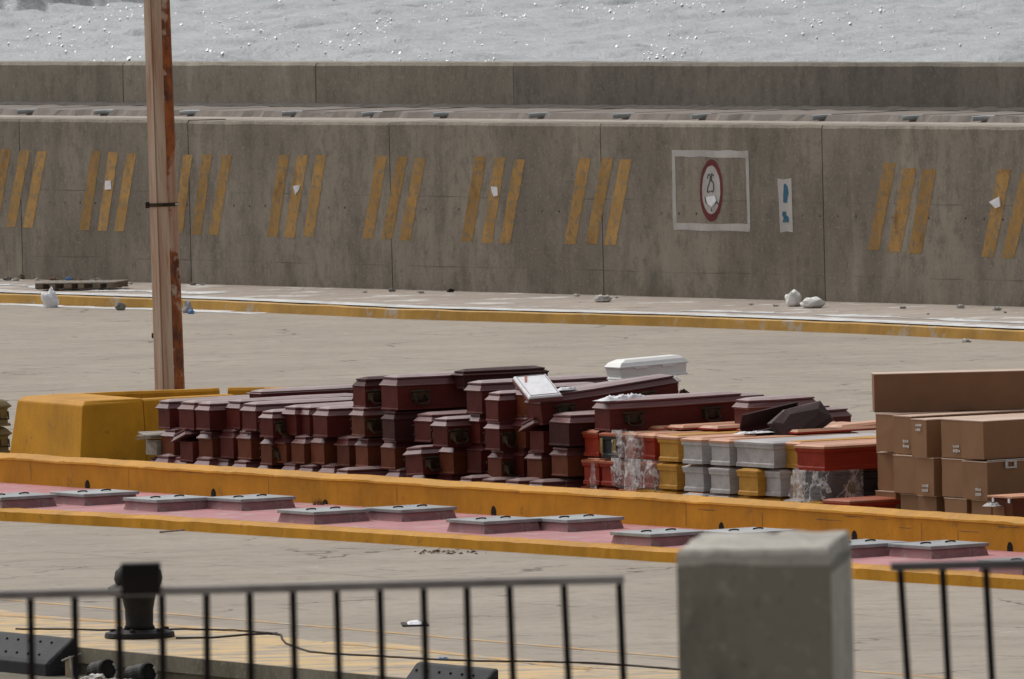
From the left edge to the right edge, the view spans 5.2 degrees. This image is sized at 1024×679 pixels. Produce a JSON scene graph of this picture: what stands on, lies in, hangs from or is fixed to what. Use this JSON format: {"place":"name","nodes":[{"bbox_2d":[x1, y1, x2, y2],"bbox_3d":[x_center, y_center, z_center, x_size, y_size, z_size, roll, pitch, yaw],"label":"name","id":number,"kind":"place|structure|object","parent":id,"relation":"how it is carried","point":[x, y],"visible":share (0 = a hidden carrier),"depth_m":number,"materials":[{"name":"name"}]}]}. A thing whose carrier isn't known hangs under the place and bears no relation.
{"place":"outdoors","nodes":[
{"label":"outdoors","id":0,"kind":"place"},
{"bbox_2d":[0,648,402,678],"bbox_3d":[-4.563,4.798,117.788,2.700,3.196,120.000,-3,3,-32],"label":"quay wall","id":1,"kind":"structure","parent":0,"point":[183,668],"depth_m":115.86,"materials":[{"name":"concrete"}]},
{"bbox_2d":[0,631,71,675],"bbox_3d":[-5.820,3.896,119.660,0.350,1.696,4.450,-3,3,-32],"label":"quay fender","id":2,"kind":"object","parent":1,"relation":"attached to","point":[51,652],"visible":0.82,"depth_m":118.11,"materials":[{"name":"black rubber"}]},
{"bbox_2d":[406,662,497,678],"bbox_3d":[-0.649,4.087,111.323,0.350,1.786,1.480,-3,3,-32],"label":"quay fender","id":3,"kind":"object","parent":1,"relation":"attached to","point":[442,671],"visible":0.83,"depth_m":111.34,"materials":[{"name":"black rubber"}]},
{"bbox_2d":[0,562,626,678],"bbox_3d":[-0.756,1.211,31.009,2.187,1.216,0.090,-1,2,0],"label":"railing","id":4,"kind":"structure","parent":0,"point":[140,578],"depth_m":30.99,"materials":[{"name":"metal"}]},
{"bbox_2d":[0,610,678,678],"bbox_3d":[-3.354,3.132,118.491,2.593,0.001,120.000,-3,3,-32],"label":"quay apron","id":5,"kind":"object","parent":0,"point":[273,650],"visible":0.69,"depth_m":116.24,"materials":[{"name":"concrete"}]},
{"bbox_2d":[104,566,174,639],"bbox_3d":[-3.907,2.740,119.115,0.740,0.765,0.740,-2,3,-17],"label":"mooring bollard","id":6,"kind":"object","parent":5,"relation":"on","point":[139,625],"visible":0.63,"depth_m":118.98,"materials":[{"name":"black metal"}]},
{"bbox_2d":[15,628,678,669],"bbox_3d":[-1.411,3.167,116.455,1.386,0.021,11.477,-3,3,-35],"label":"rope","id":7,"kind":"object","parent":5,"relation":"on","point":[309,651],"visible":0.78,"depth_m":115.39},
{"bbox_2d":[0,305,1023,678],"bbox_3d":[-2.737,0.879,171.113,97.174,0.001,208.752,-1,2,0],"label":"dock ground","id":8,"kind":"structure","parent":0,"point":[64,349],"depth_m":135.41,"materials":[{"name":"concrete"}]},
{"bbox_2d":[10,393,232,460],"bbox_3d":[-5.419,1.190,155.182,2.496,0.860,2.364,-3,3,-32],"label":"barrier block","id":9,"kind":"structure","parent":8,"relation":"on","point":[86,425],"depth_m":154.06,"materials":[{"name":"yellow paint"}]},
{"bbox_2d":[144,0,184,389],"bbox_3d":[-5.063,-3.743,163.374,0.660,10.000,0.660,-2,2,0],"label":"lamp post","id":10,"kind":"object","parent":8,"relation":"on","point":[162,204],"visible":0.83,"depth_m":163.29,"materials":[{"name":"paint"}]},
{"bbox_2d":[194,456,220,465],"bbox_3d":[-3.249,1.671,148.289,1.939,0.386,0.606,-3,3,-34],"label":"coffin","id":11,"kind":"object","parent":8,"relation":"on","point":[204,460],"visible":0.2,"depth_m":147.69,"materials":[{"name":"red paint"}]},
{"bbox_2d":[196,430,223,457],"bbox_3d":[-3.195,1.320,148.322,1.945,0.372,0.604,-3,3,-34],"label":"coffin","id":12,"kind":"object","parent":11,"relation":"on","point":[209,443],"visible":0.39,"depth_m":147.74,"materials":[{"name":"brown paint"}]},
{"bbox_2d":[194,400,230,430],"bbox_3d":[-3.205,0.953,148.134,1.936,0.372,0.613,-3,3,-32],"label":"coffin","id":13,"kind":"object","parent":12,"relation":"on","point":[210,415],"visible":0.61,"depth_m":147.58,"materials":[{"name":"red paint"}]},
{"bbox_2d":[224,393,352,429],"bbox_3d":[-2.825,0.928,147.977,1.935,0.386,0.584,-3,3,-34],"label":"coffin","id":14,"kind":"object","parent":13,"relation":"on","point":[233,414],"visible":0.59,"depth_m":147.52,"materials":[{"name":"red paint"}]},
{"bbox_2d":[232,459,260,467],"bbox_3d":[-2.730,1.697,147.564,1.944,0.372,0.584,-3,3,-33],"label":"coffin","id":15,"kind":"object","parent":8,"relation":"on","point":[248,463],"visible":0.18,"depth_m":147.00,"materials":[{"name":"red paint"}]},
{"bbox_2d":[236,431,264,459],"bbox_3d":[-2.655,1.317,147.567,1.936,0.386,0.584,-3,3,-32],"label":"coffin","id":16,"kind":"object","parent":15,"relation":"on","point":[249,442],"visible":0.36,"depth_m":146.99,"materials":[{"name":"brown paint"}]},
{"bbox_2d":[240,397,352,430],"bbox_3d":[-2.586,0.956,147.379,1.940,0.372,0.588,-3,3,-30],"label":"coffin","id":17,"kind":"object","parent":16,"relation":"on","point":[251,412],"visible":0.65,"depth_m":146.94,"materials":[{"name":"red paint"}]},
{"bbox_2d":[318,463,355,472],"bbox_3d":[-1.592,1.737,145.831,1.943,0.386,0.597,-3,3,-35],"label":"coffin","id":18,"kind":"object","parent":8,"relation":"on","point":[331,468],"visible":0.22,"depth_m":145.26,"materials":[{"name":"red paint"}]},
{"bbox_2d":[310,436,338,464],"bbox_3d":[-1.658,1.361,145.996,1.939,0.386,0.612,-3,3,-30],"label":"coffin","id":19,"kind":"object","parent":18,"relation":"on","point":[323,450],"visible":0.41,"depth_m":145.43,"materials":[{"name":"brown paint"}]},
{"bbox_2d":[313,404,353,436],"bbox_3d":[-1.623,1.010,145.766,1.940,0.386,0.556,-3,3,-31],"label":"coffin","id":20,"kind":"object","parent":19,"relation":"on","point":[332,421],"visible":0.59,"depth_m":145.22,"materials":[{"name":"red paint"}]},
{"bbox_2d":[336,465,389,475],"bbox_3d":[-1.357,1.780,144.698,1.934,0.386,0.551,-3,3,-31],"label":"coffin","id":21,"kind":"object","parent":8,"relation":"on","point":[372,470],"visible":0.2,"depth_m":144.24,"materials":[{"name":"red paint"}]},
{"bbox_2d":[354,436,384,466],"bbox_3d":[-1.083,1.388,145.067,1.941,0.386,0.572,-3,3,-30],"label":"coffin","id":22,"kind":"object","parent":21,"relation":"on","point":[368,451],"visible":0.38,"depth_m":144.53,"materials":[{"name":"brown paint"}]},
{"bbox_2d":[349,406,389,436],"bbox_3d":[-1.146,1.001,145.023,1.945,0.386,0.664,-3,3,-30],"label":"coffin","id":23,"kind":"object","parent":22,"relation":"on","point":[366,421],"visible":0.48,"depth_m":144.47,"materials":[{"name":"brown paint"}]},
{"bbox_2d":[386,467,413,477],"bbox_3d":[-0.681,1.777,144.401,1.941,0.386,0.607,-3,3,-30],"label":"coffin","id":24,"kind":"object","parent":8,"relation":"on","point":[400,472],"visible":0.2,"depth_m":143.86,"materials":[{"name":"red paint"}]},
{"bbox_2d":[380,440,432,469],"bbox_3d":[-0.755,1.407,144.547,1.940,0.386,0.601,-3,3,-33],"label":"coffin","id":25,"kind":"object","parent":24,"relation":"on","point":[392,453],"visible":0.31,"depth_m":143.98,"materials":[{"name":"brown paint"}]},
{"bbox_2d":[380,407,466,440],"bbox_3d":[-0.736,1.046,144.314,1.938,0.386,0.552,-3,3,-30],"label":"coffin","id":26,"kind":"object","parent":25,"relation":"on","point":[397,425],"visible":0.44,"depth_m":143.81,"materials":[{"name":"red paint"}]},
{"bbox_2d":[379,371,466,409],"bbox_3d":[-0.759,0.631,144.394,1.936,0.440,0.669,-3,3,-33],"label":"coffin","id":27,"kind":"object","parent":26,"relation":"on","point":[427,390],"visible":0.61,"depth_m":143.91,"materials":[{"name":"red paint"}]},
{"bbox_2d":[451,365,548,388],"bbox_3d":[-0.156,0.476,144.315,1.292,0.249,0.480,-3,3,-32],"label":"coffin","id":28,"kind":"object","parent":27,"relation":"on","point":[462,378],"visible":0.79,"depth_m":144.08,"materials":[{"name":"red paint"}]},
{"bbox_2d":[435,473,487,480],"bbox_3d":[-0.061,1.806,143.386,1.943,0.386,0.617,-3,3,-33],"label":"coffin","id":29,"kind":"object","parent":8,"relation":"on","point":[452,477],"visible":0.18,"depth_m":142.82,"materials":[{"name":"red paint"}]},
{"bbox_2d":[403,445,441,475],"bbox_3d":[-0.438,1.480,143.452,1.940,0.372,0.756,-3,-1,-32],"label":"coffin","id":30,"kind":"object","parent":29,"relation":"on","point":[422,459],"visible":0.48,"depth_m":142.86,"materials":[{"name":"red paint"}]},
{"bbox_2d":[438,446,469,473],"bbox_3d":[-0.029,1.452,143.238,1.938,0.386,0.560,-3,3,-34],"label":"coffin","id":31,"kind":"object","parent":29,"relation":"on","point":[453,460],"visible":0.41,"depth_m":142.66,"materials":[{"name":"brown paint"}]},
{"bbox_2d":[430,415,474,446],"bbox_3d":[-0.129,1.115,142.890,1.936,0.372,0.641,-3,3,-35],"label":"coffin","id":32,"kind":"object","parent":31,"relation":"on","point":[451,431],"visible":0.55,"depth_m":142.31,"materials":[{"name":"red paint"}]},
{"bbox_2d":[466,443,491,472],"bbox_3d":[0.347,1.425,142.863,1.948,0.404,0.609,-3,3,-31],"label":"coffin","id":33,"kind":"object","parent":29,"relation":"on","point":[478,454],"visible":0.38,"depth_m":142.29,"materials":[{"name":"red paint"}]},
{"bbox_2d":[468,414,487,442],"bbox_3d":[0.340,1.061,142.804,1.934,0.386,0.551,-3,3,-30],"label":"coffin","id":34,"kind":"object","parent":33,"relation":"on","point":[478,422],"visible":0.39,"depth_m":142.25,"materials":[{"name":"red paint"}]},
{"bbox_2d":[464,374,607,413],"bbox_3d":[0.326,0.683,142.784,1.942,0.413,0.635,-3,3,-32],"label":"coffin","id":35,"kind":"object","parent":34,"relation":"on","point":[478,392],"visible":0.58,"depth_m":142.32,"materials":[{"name":"red paint"}]},
{"bbox_2d":[482,476,523,482],"bbox_3d":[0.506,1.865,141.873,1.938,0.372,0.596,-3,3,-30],"label":"coffin","id":36,"kind":"object","parent":8,"relation":"on","point":[497,479],"visible":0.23,"depth_m":141.39,"materials":[{"name":"red paint"}]},
{"bbox_2d":[486,450,517,476],"bbox_3d":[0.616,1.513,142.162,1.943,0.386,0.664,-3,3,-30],"label":"coffin","id":37,"kind":"object","parent":36,"relation":"on","point":[501,463],"visible":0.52,"depth_m":141.59,"materials":[{"name":"brown paint"}]},
{"bbox_2d":[483,421,518,450],"bbox_3d":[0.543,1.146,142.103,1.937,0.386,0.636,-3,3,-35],"label":"coffin","id":38,"kind":"object","parent":37,"relation":"on","point":[500,436],"visible":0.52,"depth_m":141.50,"materials":[{"name":"red paint"}]},
{"bbox_2d":[485,390,516,421],"bbox_3d":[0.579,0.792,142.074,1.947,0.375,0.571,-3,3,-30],"label":"coffin","id":39,"kind":"object","parent":38,"relation":"on","point":[501,406],"visible":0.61,"depth_m":141.53,"materials":[{"name":"red paint"}]},
{"bbox_2d":[0,61,1023,306],"bbox_3d":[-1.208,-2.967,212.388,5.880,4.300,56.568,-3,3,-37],"label":"sea wall","id":40,"kind":"structure","parent":8,"relation":"on","point":[858,181],"depth_m":207.19,"materials":[{"name":"concrete"}]},
{"bbox_2d":[0,453,1023,551],"bbox_3d":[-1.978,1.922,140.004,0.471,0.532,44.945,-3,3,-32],"label":"parapet wall","id":41,"kind":"structure","parent":8,"relation":"on","point":[1000,533],"depth_m":136.78,"materials":[{"name":"yellow paint"}]},
{"bbox_2d":[0,508,1023,589],"bbox_3d":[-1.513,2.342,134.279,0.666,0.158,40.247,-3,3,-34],"label":"kerb","id":42,"kind":"structure","parent":8,"relation":"on","point":[877,572],"depth_m":133.77,"materials":[{"name":"yellow paint"}]},
{"bbox_2d":[0,292,1023,341],"bbox_3d":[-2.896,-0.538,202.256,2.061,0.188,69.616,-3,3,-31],"label":"pavement kerb","id":43,"kind":"structure","parent":8,"relation":"on","point":[936,331],"depth_m":196.42,"materials":[{"name":"yellow paint"}]},
{"bbox_2d":[506,477,539,484],"bbox_3d":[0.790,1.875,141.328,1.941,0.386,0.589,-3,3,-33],"label":"coffin","id":44,"kind":"object","parent":8,"relation":"on","point":[525,480],"visible":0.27,"depth_m":140.81,"materials":[{"name":"red paint"}]},
{"bbox_2d":[524,451,579,478],"bbox_3d":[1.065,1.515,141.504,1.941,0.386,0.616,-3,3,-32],"label":"coffin","id":45,"kind":"object","parent":44,"relation":"on","point":[539,464],"visible":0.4,"depth_m":140.91,"materials":[{"name":"brown paint"}]},
{"bbox_2d":[518,417,558,452],"bbox_3d":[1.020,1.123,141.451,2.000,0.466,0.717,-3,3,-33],"label":"coffin","id":46,"kind":"object","parent":45,"relation":"on","point":[539,439],"visible":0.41,"depth_m":140.89,"materials":[{"name":"red paint"}]},
{"bbox_2d":[524,374,678,424],"bbox_3d":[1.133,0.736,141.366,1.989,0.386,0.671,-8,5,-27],"label":"coffin","id":47,"kind":"object","parent":46,"relation":"on","point":[583,397],"visible":0.69,"depth_m":141.07,"materials":[{"name":"red paint"}]},
{"bbox_2d":[512,374,562,402],"bbox_3d":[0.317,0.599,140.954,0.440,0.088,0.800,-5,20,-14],"label":"white lined board","id":48,"kind":"object","parent":47,"relation":"on","point":[536,388],"visible":1,"depth_m":140.82,"materials":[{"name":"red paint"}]},
{"bbox_2d":[565,477,588,487],"bbox_3d":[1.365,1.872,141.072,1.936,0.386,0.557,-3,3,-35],"label":"coffin","id":49,"kind":"object","parent":8,"relation":"on","point":[575,482],"visible":0.19,"depth_m":140.49,"materials":[{"name":"red paint"}]},
{"bbox_2d":[549,446,595,476],"bbox_3d":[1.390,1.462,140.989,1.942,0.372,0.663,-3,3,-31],"label":"coffin","id":50,"kind":"object","parent":49,"relation":"on","point":[566,461],"visible":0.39,"depth_m":140.42,"materials":[{"name":"brown paint"}]},
{"bbox_2d":[549,410,594,445],"bbox_3d":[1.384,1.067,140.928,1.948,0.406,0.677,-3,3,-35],"label":"coffin","id":51,"kind":"object","parent":50,"relation":"on","point":[567,428],"visible":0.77,"depth_m":140.32,"materials":[{"name":"red paint"}]},
{"bbox_2d":[599,486,629,490],"bbox_3d":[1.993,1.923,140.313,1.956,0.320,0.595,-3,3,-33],"label":"coffin","id":52,"kind":"object","parent":8,"relation":"on","point":[612,487],"visible":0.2,"depth_m":139.74,"materials":[{"name":"red paint"}]},
{"bbox_2d":[599,458,628,485],"bbox_3d":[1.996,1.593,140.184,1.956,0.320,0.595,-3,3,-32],"label":"coffin","id":53,"kind":"object","parent":52,"relation":"on","point":[608,477],"visible":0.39,"depth_m":139.66,"materials":[{"name":"red paint"}]},
{"bbox_2d":[599,430,650,457],"bbox_3d":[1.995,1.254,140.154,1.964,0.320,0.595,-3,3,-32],"label":"coffin","id":54,"kind":"object","parent":53,"relation":"on","point":[607,448],"visible":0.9,"depth_m":139.65,"materials":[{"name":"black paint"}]},
{"bbox_2d":[592,391,742,430],"bbox_3d":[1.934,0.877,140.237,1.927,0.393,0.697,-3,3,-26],"label":"coffin","id":55,"kind":"object","parent":54,"relation":"on","point":[643,413],"visible":1,"depth_m":139.91,"materials":[{"name":"red paint"}]},
{"bbox_2d":[637,488,662,491],"bbox_3d":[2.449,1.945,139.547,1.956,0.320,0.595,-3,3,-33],"label":"coffin","id":56,"kind":"object","parent":8,"relation":"on","point":[649,489],"visible":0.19,"depth_m":139.03,"materials":[{"name":"yellow paint"}]},
{"bbox_2d":[630,458,670,487],"bbox_3d":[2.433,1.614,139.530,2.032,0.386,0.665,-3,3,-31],"label":"coffin","id":57,"kind":"object","parent":56,"relation":"on","point":[649,476],"visible":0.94,"depth_m":139.03,"materials":[{"name":"red paint"}]},
{"bbox_2d":[638,429,737,459],"bbox_3d":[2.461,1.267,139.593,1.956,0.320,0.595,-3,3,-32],"label":"coffin","id":58,"kind":"object","parent":57,"relation":"on","point":[650,449],"visible":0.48,"depth_m":139.08,"materials":[{"name":"red paint"}]},
{"bbox_2d":[697,421,834,430],"bbox_3d":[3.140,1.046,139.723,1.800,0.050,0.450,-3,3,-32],"label":"loose lid board","id":59,"kind":"object","parent":58,"relation":"on","point":[719,427],"visible":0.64,"depth_m":139.23,"materials":[{"name":"red paint"}]},
{"bbox_2d":[732,395,815,423],"bbox_3d":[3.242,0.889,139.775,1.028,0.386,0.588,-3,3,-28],"label":"coffin","id":60,"kind":"object","parent":59,"relation":"on","point":[746,405],"visible":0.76,"depth_m":139.55,"materials":[{"name":"red paint"}]},
{"bbox_2d":[683,492,717,496],"bbox_3d":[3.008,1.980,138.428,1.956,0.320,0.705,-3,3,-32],"label":"coffin","id":61,"kind":"object","parent":8,"relation":"on","point":[706,494],"visible":0.16,"depth_m":137.87,"materials":[{"name":"grey paint"}]},
{"bbox_2d":[682,464,723,491],"bbox_3d":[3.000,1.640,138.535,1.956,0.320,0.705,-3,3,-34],"label":"coffin","id":62,"kind":"object","parent":61,"relation":"on","point":[697,477],"visible":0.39,"depth_m":137.95,"materials":[{"name":"grey paint"}]},
{"bbox_2d":[680,434,754,463],"bbox_3d":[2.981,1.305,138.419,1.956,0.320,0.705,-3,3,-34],"label":"coffin","id":63,"kind":"object","parent":62,"relation":"on","point":[697,449],"visible":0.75,"depth_m":137.85,"materials":[{"name":"grey paint"}]},
{"bbox_2d":[708,493,742,497],"bbox_3d":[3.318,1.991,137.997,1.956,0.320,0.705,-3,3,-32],"label":"coffin","id":64,"kind":"object","parent":8,"relation":"on","point":[726,495],"visible":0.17,"depth_m":137.42,"materials":[{"name":"grey paint"}]},
{"bbox_2d":[708,466,751,493],"bbox_3d":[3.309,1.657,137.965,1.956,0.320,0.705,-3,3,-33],"label":"coffin","id":65,"kind":"object","parent":64,"relation":"on","point":[724,479],"visible":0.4,"depth_m":137.37,"materials":[{"name":"grey paint"}]},
{"bbox_2d":[708,432,856,465],"bbox_3d":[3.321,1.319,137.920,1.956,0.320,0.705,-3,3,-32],"label":"coffin","id":66,"kind":"object","parent":65,"relation":"on","point":[724,451],"visible":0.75,"depth_m":137.43,"materials":[{"name":"grey paint"}]},
{"bbox_2d":[767,401,833,434],"bbox_3d":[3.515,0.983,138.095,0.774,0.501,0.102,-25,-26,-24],"label":"loose dark lid","id":67,"kind":"object","parent":66,"relation":"on","point":[814,415],"visible":0.9,"depth_m":138.07,"materials":[{"name":"black paint"}]},
{"bbox_2d":[737,495,769,499],"bbox_3d":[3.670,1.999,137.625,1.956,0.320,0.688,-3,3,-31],"label":"coffin","id":68,"kind":"object","parent":8,"relation":"on","point":[752,497],"visible":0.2,"depth_m":137.04,"materials":[{"name":"yellow paint"}]},
{"bbox_2d":[736,467,775,495],"bbox_3d":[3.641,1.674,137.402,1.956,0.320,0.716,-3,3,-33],"label":"coffin","id":69,"kind":"object","parent":68,"relation":"on","point":[752,481],"visible":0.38,"depth_m":136.82,"materials":[{"name":"yellow paint"}]},
{"bbox_2d":[734,433,875,467],"bbox_3d":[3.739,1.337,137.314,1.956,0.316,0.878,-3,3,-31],"label":"coffin","id":70,"kind":"object","parent":69,"relation":"on","point":[766,453],"visible":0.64,"depth_m":136.83,"materials":[{"name":"grey paint"}]},
{"bbox_2d":[803,499,823,503],"bbox_3d":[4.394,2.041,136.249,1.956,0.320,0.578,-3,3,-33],"label":"coffin","id":71,"kind":"object","parent":8,"relation":"on","point":[818,501],"visible":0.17,"depth_m":135.71,"materials":[{"name":"yellow paint"}]},
{"bbox_2d":[793,468,877,502],"bbox_3d":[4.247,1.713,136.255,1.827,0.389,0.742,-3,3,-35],"label":"coffin","id":72,"kind":"object","parent":71,"relation":"on","point":[820,485],"visible":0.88,"depth_m":135.78,"materials":[{"name":"black paint"}]},
{"bbox_2d":[794,440,881,471],"bbox_3d":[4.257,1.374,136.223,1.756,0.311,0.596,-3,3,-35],"label":"coffin","id":73,"kind":"object","parent":72,"relation":"on","point":[843,455],"visible":0.52,"depth_m":135.74,"materials":[{"name":"red paint"}]},
{"bbox_2d":[875,490,900,508],"bbox_3d":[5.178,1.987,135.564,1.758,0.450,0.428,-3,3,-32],"label":"cardboard box","id":74,"kind":"object","parent":8,"relation":"on","point":[887,493],"visible":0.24,"depth_m":135.01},
{"bbox_2d":[877,452,895,490],"bbox_3d":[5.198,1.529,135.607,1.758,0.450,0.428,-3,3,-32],"label":"cardboard box","id":75,"kind":"object","parent":74,"relation":"on","point":[885,471],"visible":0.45,"depth_m":135.17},
{"bbox_2d":[875,410,980,451],"bbox_3d":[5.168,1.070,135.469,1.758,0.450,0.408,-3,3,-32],"label":"cardboard box","id":76,"kind":"object","parent":75,"relation":"on","point":[884,433],"visible":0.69,"depth_m":135.03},
{"bbox_2d":[871,369,1023,412],"bbox_3d":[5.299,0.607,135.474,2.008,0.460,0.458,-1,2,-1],"label":"cardboard box","id":77,"kind":"object","parent":76,"relation":"on","point":[954,390],"visible":1,"depth_m":135.25,"materials":[{"name":"cardboard"}]},
{"bbox_2d":[900,493,917,509],"bbox_3d":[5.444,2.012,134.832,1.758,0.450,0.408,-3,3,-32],"label":"cardboard box","id":78,"kind":"object","parent":8,"relation":"on","point":[909,501],"visible":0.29,"depth_m":134.37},
{"bbox_2d":[893,454,916,493],"bbox_3d":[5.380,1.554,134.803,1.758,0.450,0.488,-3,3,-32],"label":"cardboard box","id":79,"kind":"object","parent":78,"relation":"on","point":[904,465],"visible":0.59,"depth_m":134.34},
{"bbox_2d":[893,409,1023,453],"bbox_3d":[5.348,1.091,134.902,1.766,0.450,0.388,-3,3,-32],"label":"cardboard box","id":80,"kind":"object","parent":79,"relation":"on","point":[902,435],"visible":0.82,"depth_m":134.51,"materials":[{"name":"cardboard"}]},
{"bbox_2d":[918,495,944,511],"bbox_3d":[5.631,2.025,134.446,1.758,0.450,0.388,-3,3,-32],"label":"cardboard box","id":81,"kind":"object","parent":8,"relation":"on","point":[931,503],"visible":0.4,"depth_m":133.90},
{"bbox_2d":[915,457,948,495],"bbox_3d":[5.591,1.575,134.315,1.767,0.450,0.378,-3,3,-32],"label":"cardboard box","id":82,"kind":"object","parent":81,"relation":"on","point":[928,476],"visible":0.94,"depth_m":133.78,"materials":[{"name":"cardboard"}]},
{"bbox_2d":[911,413,1023,457],"bbox_3d":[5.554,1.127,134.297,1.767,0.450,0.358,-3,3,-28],"label":"cardboard box","id":83,"kind":"object","parent":82,"relation":"on","point":[926,437],"visible":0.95,"depth_m":133.81,"materials":[{"name":"cardboard"}]},
{"bbox_2d":[944,497,971,513],"bbox_3d":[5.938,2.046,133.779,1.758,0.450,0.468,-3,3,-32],"label":"cardboard box","id":84,"kind":"object","parent":8,"relation":"on","point":[956,505],"visible":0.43,"depth_m":133.26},
{"bbox_2d":[941,458,979,497],"bbox_3d":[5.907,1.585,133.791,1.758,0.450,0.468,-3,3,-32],"label":"cardboard box","id":85,"kind":"object","parent":84,"relation":"on","point":[952,477],"visible":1,"depth_m":133.33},
{"bbox_2d":[941,414,1023,457],"bbox_3d":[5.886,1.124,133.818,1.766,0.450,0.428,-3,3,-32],"label":"cardboard box","id":86,"kind":"object","parent":85,"relation":"on","point":[951,437],"visible":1,"depth_m":133.38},
{"bbox_2d":[971,499,990,514],"bbox_3d":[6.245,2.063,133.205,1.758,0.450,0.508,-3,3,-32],"label":"cardboard box","id":87,"kind":"object","parent":8,"relation":"on","point":[978,507],"visible":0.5,"depth_m":132.78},
{"bbox_2d":[962,457,1023,499],"bbox_3d":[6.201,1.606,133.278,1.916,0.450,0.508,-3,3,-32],"label":"cardboard box","id":88,"kind":"object","parent":87,"relation":"on","point":[982,479],"visible":1,"depth_m":132.72,"materials":[{"name":"cardboard"}]},
{"bbox_2d":[961,416,1023,459],"bbox_3d":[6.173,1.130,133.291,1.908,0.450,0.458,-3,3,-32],"label":"cardboard box","id":89,"kind":"object","parent":88,"relation":"on","point":[992,438],"visible":1,"depth_m":132.76,"materials":[{"name":"cardboard"}]},
{"bbox_2d":[0,0,1023,61],"bbox_3d":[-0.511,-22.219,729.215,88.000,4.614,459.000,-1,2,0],"label":"water","id":90,"kind":"structure","parent":0,"point":[582,34],"depth_m":618.12,"materials":[{"name":"liquid"}]},
{"bbox_2d":[0,279,1023,328],"bbox_3d":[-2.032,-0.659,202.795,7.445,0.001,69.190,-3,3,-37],"label":"pavement","id":91,"kind":"structure","parent":0,"point":[914,312],"depth_m":200.70,"materials":[{"name":"concrete"}]},
{"bbox_2d":[0,289,1023,328],"bbox_3d":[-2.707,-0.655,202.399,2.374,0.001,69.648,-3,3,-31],"label":"painted line","id":92,"kind":"object","parent":91,"relation":"on","point":[599,311],"visible":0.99,"depth_m":197.16,"materials":[{"name":"white paint"}]},
{"bbox_2d":[0,482,1023,570],"bbox_3d":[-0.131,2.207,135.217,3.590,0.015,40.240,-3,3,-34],"label":"traffic island","id":93,"kind":"structure","parent":0,"point":[442,525],"depth_m":136.17,"materials":[{"name":"pink paint"}]},
{"bbox_2d":[50,489,138,505],"bbox_3d":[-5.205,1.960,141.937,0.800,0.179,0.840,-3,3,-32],"label":"inspection chamber","id":94,"kind":"object","parent":93,"relation":"on","point":[94,497],"visible":0.97,"depth_m":141.64,"materials":[{"name":"pink paint"}]},
{"bbox_2d":[123,494,207,511],"bbox_3d":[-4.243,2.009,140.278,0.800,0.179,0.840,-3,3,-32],"label":"inspection chamber","id":95,"kind":"object","parent":93,"relation":"on","point":[162,503],"visible":1,"depth_m":140.00,"materials":[{"name":"pink paint"}]},
{"bbox_2d":[206,494,295,510],"bbox_3d":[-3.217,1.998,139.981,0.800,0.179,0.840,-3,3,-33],"label":"inspection chamber","id":96,"kind":"object","parent":93,"relation":"on","point":[249,502],"visible":1,"depth_m":139.71,"materials":[{"name":"pink paint"}]},
{"bbox_2d":[277,506,369,523],"bbox_3d":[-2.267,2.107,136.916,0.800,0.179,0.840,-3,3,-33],"label":"inspection chamber","id":97,"kind":"object","parent":93,"relation":"on","point":[325,515],"visible":1,"depth_m":136.65,"materials":[{"name":"pink paint"}]},
{"bbox_2d":[364,504,456,521],"bbox_3d":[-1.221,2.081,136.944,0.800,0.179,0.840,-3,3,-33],"label":"inspection chamber","id":98,"kind":"object","parent":93,"relation":"on","point":[406,513],"visible":0.96,"depth_m":136.68,"materials":[{"name":"pink paint"}]},
{"bbox_2d":[446,516,540,533],"bbox_3d":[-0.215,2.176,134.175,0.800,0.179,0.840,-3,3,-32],"label":"hatch cover","id":99,"kind":"object","parent":93,"relation":"on","point":[491,524],"visible":1,"depth_m":133.91,"materials":[{"name":"pink paint"}]},
{"bbox_2d":[531,514,623,531],"bbox_3d":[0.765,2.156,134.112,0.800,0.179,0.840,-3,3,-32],"label":"hatch cover","id":100,"kind":"object","parent":93,"relation":"on","point":[575,523],"visible":1,"depth_m":133.83,"materials":[{"name":"pink paint"}]},
{"bbox_2d":[610,528,704,546],"bbox_3d":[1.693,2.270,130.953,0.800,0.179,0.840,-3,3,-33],"label":"hatch cover","id":101,"kind":"object","parent":93,"relation":"on","point":[659,537],"visible":0.91,"depth_m":130.66,"materials":[{"name":"pink paint"}]},
{"bbox_2d":[888,540,988,558],"bbox_3d":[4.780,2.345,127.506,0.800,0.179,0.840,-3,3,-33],"label":"hatch cover","id":102,"kind":"object","parent":93,"relation":"on","point":[936,549],"visible":1,"depth_m":127.25,"materials":[{"name":"pink paint"}]},
{"bbox_2d":[677,530,853,678],"bbox_3d":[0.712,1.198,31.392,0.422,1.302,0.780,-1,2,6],"label":"concrete pillar","id":103,"kind":"structure","parent":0,"point":[758,605],"depth_m":30.99,"materials":[{"name":"concrete"}]},
{"bbox_2d":[890,559,1023,678],"bbox_3d":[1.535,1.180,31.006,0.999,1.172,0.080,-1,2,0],"label":"railing","id":104,"kind":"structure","parent":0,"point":[942,567],"depth_m":30.99,"materials":[{"name":"metal"}]},
{"bbox_3d":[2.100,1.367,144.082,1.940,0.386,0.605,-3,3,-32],"label":"coffin","id":105,"kind":"object","parent":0,"visible":0},
{"bbox_3d":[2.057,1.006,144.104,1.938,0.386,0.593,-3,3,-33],"label":"coffin","id":106,"kind":"object","parent":105,"relation":"on","visible":0},
{"bbox_2d":[608,376,680,392],"bbox_3d":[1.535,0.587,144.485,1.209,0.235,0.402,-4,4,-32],"label":"white casket","id":107,"kind":"object","parent":106,"relation":"on","point":[677,378],"visible":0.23,"depth_m":144.63,"materials":[{"name":"paint"}]},
{"bbox_2d":[604,355,688,379],"bbox_3d":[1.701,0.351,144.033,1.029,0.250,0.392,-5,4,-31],"label":"white casket","id":108,"kind":"object","parent":107,"relation":"on","point":[619,369],"visible":0.92,"depth_m":143.87,"materials":[{"name":"paint"}]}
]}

